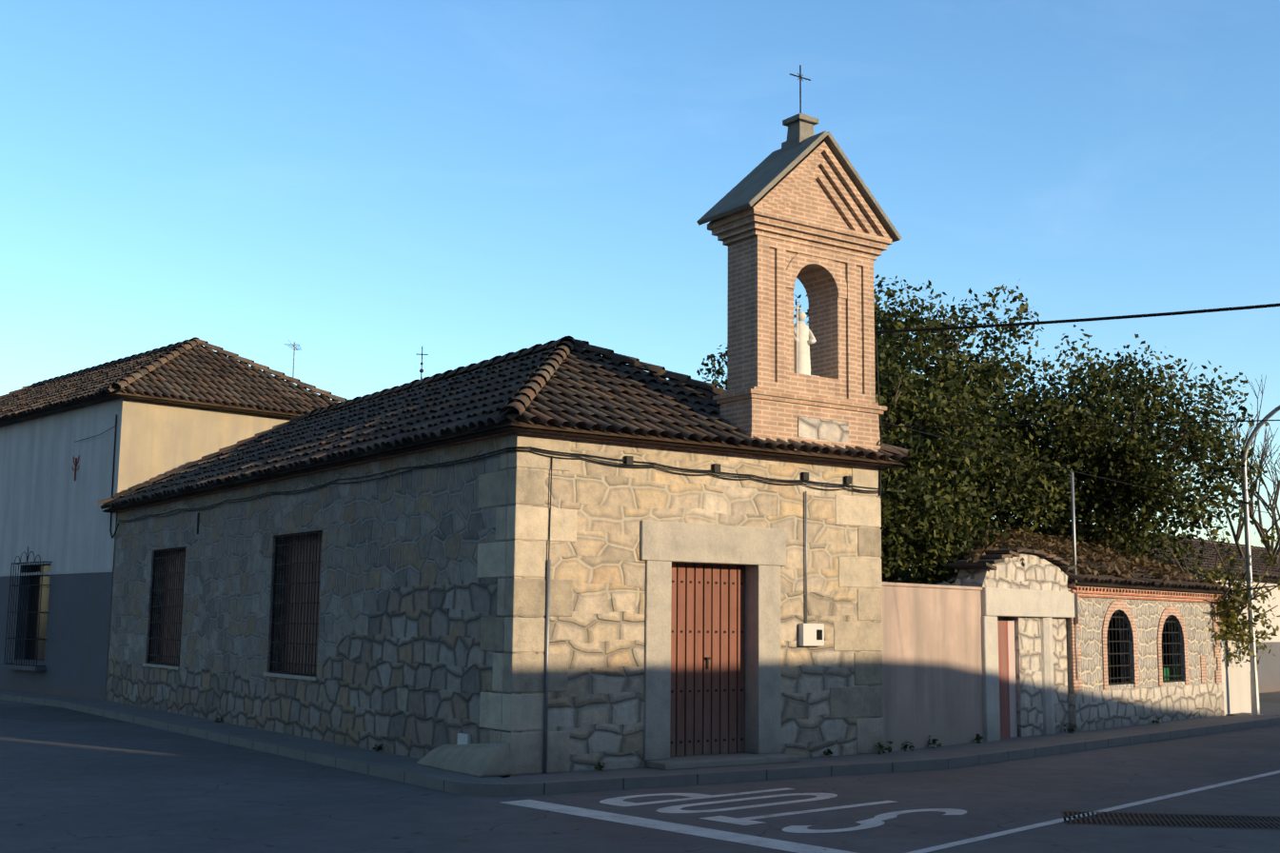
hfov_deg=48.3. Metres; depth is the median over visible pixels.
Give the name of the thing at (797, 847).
road markings
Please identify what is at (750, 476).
utility cables
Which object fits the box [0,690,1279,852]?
asphalt road
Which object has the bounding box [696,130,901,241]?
bell gable roof slabs
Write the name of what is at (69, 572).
band line
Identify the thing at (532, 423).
chapel roof base
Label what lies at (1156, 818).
drain grate bars
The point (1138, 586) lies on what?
building roof base
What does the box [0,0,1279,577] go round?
sky
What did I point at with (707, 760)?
granite door step
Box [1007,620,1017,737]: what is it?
pale gateway door
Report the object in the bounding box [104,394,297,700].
beige neighbour wall
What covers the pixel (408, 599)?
chapel wall stone
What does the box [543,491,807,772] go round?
wall conduits
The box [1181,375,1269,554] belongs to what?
bare tree
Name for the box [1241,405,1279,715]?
street lamp post
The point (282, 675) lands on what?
chapel window sills
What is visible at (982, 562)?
tiled roof
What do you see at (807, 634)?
meter boxes
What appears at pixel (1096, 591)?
brick building cornice
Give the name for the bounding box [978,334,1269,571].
tree foliage
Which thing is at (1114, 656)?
dark building interior
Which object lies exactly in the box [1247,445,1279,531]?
bare tree
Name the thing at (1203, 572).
building roof base
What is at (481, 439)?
brick eave course
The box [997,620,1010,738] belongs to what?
red gateway door
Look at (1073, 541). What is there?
wall mounted pole
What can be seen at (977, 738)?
wall weeds
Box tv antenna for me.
[283,339,300,377]
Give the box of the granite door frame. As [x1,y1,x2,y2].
[639,519,786,760]
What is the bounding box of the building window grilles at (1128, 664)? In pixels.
[1106,610,1181,684]
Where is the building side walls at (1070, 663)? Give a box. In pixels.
[1065,617,1072,691]
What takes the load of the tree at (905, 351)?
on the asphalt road
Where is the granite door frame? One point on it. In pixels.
(759, 553)
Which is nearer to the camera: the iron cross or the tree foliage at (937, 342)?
the iron cross
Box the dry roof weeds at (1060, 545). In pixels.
[923,520,1220,584]
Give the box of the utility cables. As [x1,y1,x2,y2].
[76,302,1279,559]
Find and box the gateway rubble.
[954,551,1072,590]
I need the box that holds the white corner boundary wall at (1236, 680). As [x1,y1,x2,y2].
[1217,596,1251,715]
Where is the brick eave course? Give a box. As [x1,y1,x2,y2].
[110,425,893,512]
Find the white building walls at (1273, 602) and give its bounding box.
[898,573,1279,642]
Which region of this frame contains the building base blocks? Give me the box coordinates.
[1067,682,1224,731]
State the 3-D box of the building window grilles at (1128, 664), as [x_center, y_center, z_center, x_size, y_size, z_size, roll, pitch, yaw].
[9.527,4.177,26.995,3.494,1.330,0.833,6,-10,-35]
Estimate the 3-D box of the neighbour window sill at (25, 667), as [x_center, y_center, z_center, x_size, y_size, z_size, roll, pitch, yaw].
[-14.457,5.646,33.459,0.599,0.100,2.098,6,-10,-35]
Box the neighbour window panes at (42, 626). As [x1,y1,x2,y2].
[24,564,50,660]
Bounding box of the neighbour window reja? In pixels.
[3,546,52,666]
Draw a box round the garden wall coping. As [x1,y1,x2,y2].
[881,581,982,590]
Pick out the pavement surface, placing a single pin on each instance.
(411, 763)
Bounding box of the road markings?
[501,769,1279,852]
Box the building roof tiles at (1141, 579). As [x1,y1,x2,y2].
[967,538,1232,591]
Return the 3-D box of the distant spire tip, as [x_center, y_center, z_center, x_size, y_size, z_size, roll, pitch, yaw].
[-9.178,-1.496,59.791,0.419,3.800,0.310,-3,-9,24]
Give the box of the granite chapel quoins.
[476,434,884,774]
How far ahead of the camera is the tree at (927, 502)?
25.13 m
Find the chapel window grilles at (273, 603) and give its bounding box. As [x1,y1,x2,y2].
[147,531,322,675]
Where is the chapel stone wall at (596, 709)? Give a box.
[510,433,882,776]
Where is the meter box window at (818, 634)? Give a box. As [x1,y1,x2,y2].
[816,629,822,639]
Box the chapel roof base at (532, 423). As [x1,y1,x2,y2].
[101,394,905,511]
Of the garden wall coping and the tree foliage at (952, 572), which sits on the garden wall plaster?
the garden wall coping
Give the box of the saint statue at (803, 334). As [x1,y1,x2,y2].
[793,302,819,376]
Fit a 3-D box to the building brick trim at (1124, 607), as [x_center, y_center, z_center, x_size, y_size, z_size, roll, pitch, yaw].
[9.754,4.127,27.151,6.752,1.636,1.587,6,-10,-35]
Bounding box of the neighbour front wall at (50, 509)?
[0,397,122,700]
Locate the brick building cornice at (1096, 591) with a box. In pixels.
[1068,583,1224,602]
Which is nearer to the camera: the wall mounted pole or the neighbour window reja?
the wall mounted pole
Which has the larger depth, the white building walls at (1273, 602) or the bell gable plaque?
the white building walls at (1273, 602)
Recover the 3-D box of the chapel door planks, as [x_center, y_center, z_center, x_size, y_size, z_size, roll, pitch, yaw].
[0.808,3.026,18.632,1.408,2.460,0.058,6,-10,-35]
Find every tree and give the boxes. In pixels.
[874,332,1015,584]
[881,318,995,582]
[881,374,972,492]
[908,400,1013,584]
[1042,362,1241,550]
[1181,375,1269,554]
[1211,416,1279,566]
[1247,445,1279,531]
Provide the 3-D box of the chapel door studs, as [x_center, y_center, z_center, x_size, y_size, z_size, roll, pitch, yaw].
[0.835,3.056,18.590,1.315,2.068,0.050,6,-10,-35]
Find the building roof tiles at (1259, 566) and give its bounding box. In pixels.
[1050,524,1279,578]
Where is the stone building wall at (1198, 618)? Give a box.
[1065,596,1217,691]
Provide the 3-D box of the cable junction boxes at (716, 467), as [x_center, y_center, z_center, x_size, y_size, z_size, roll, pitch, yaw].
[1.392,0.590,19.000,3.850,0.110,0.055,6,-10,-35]
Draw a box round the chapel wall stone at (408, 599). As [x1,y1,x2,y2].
[105,433,517,777]
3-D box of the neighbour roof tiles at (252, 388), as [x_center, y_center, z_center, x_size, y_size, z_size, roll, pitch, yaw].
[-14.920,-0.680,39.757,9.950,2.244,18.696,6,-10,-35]
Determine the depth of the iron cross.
20.80 m
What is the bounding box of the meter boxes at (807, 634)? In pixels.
[457,623,824,744]
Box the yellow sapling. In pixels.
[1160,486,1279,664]
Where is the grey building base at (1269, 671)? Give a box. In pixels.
[1256,641,1279,692]
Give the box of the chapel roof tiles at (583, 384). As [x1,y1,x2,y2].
[97,335,909,509]
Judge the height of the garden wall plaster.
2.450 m
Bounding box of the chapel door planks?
[669,562,745,756]
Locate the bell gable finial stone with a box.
[781,113,818,152]
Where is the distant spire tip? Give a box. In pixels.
[415,346,428,379]
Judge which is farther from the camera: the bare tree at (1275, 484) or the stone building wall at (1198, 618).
the bare tree at (1275, 484)
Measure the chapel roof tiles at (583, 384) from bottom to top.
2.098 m
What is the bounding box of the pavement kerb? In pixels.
[0,692,1279,795]
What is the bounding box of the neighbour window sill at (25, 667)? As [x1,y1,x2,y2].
[0,663,46,670]
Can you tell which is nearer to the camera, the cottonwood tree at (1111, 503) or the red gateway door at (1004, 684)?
the red gateway door at (1004, 684)
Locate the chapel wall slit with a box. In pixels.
[196,512,199,533]
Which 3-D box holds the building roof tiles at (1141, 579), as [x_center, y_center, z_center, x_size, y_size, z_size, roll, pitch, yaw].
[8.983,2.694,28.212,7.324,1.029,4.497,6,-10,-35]
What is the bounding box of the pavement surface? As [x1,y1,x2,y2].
[0,689,1279,782]
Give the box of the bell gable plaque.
[797,416,848,442]
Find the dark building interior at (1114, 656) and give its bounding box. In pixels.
[1106,617,1172,683]
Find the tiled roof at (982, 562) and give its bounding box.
[947,547,1076,570]
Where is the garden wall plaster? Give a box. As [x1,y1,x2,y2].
[881,585,983,751]
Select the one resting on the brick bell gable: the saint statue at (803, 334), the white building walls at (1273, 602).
the saint statue at (803, 334)
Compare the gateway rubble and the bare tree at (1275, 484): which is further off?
the bare tree at (1275, 484)
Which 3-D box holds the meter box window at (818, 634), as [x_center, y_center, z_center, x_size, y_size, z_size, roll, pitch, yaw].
[2.435,2.827,19.366,0.100,0.140,0.004,6,-10,-35]
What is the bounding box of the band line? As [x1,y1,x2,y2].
[0,568,112,576]
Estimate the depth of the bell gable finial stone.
20.60 m
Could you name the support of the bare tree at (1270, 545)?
on the asphalt road
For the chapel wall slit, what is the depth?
26.45 m
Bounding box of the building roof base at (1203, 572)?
[944,526,1279,581]
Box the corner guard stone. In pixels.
[416,742,511,776]
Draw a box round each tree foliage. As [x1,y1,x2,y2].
[696,274,1131,583]
[897,353,1113,585]
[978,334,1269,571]
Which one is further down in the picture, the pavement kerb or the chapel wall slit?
the pavement kerb
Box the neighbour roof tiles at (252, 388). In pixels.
[0,336,347,419]
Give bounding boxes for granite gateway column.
[1040,616,1055,733]
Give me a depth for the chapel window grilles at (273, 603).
22.98 m
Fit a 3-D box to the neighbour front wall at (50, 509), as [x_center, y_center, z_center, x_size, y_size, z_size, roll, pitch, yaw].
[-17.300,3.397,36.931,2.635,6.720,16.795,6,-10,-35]
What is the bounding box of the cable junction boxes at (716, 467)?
[624,455,851,484]
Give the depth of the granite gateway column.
23.88 m
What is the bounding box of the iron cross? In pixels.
[789,64,810,113]
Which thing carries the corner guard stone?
on the pavement surface
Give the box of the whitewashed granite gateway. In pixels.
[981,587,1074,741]
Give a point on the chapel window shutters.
(287, 604)
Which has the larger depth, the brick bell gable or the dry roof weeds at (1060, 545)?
the dry roof weeds at (1060, 545)
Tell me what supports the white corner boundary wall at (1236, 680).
on the asphalt road
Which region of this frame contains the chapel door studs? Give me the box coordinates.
[670,580,743,743]
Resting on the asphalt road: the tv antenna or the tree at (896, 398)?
the tree at (896, 398)
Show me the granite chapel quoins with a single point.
(518, 673)
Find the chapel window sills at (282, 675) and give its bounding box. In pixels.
[142,663,317,681]
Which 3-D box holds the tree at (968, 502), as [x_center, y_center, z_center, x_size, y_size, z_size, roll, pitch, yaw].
[6.704,2.853,34.588,5.123,7.741,5.925,-3,-8,22]
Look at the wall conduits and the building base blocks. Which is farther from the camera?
the building base blocks
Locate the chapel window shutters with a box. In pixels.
[157,532,322,673]
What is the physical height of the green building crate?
0.250 m
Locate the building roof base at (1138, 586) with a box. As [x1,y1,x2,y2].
[964,541,1227,593]
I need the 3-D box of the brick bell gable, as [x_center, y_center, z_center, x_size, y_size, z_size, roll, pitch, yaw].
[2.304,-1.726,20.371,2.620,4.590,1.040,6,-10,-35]
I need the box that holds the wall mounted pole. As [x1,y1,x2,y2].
[1070,472,1078,679]
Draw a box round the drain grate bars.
[1061,810,1279,828]
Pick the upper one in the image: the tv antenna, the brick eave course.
the tv antenna
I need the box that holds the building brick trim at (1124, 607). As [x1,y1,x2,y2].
[1070,596,1221,691]
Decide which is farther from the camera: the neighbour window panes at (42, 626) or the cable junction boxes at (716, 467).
the neighbour window panes at (42, 626)
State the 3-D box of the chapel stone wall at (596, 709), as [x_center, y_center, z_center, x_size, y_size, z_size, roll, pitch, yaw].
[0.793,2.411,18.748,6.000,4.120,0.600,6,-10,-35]
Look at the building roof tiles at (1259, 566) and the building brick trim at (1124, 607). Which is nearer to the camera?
the building brick trim at (1124, 607)
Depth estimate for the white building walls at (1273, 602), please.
43.83 m
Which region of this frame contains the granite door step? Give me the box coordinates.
[643,751,798,769]
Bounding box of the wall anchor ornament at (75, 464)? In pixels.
[71,454,79,480]
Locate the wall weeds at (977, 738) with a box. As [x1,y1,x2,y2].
[214,716,1159,770]
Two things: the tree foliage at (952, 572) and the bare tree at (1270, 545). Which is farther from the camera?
the bare tree at (1270, 545)
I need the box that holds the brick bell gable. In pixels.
[707,141,892,469]
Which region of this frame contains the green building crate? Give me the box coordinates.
[1163,667,1169,680]
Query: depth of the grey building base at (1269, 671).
43.39 m
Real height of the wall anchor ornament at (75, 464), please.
0.582 m
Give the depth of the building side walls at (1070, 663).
24.62 m

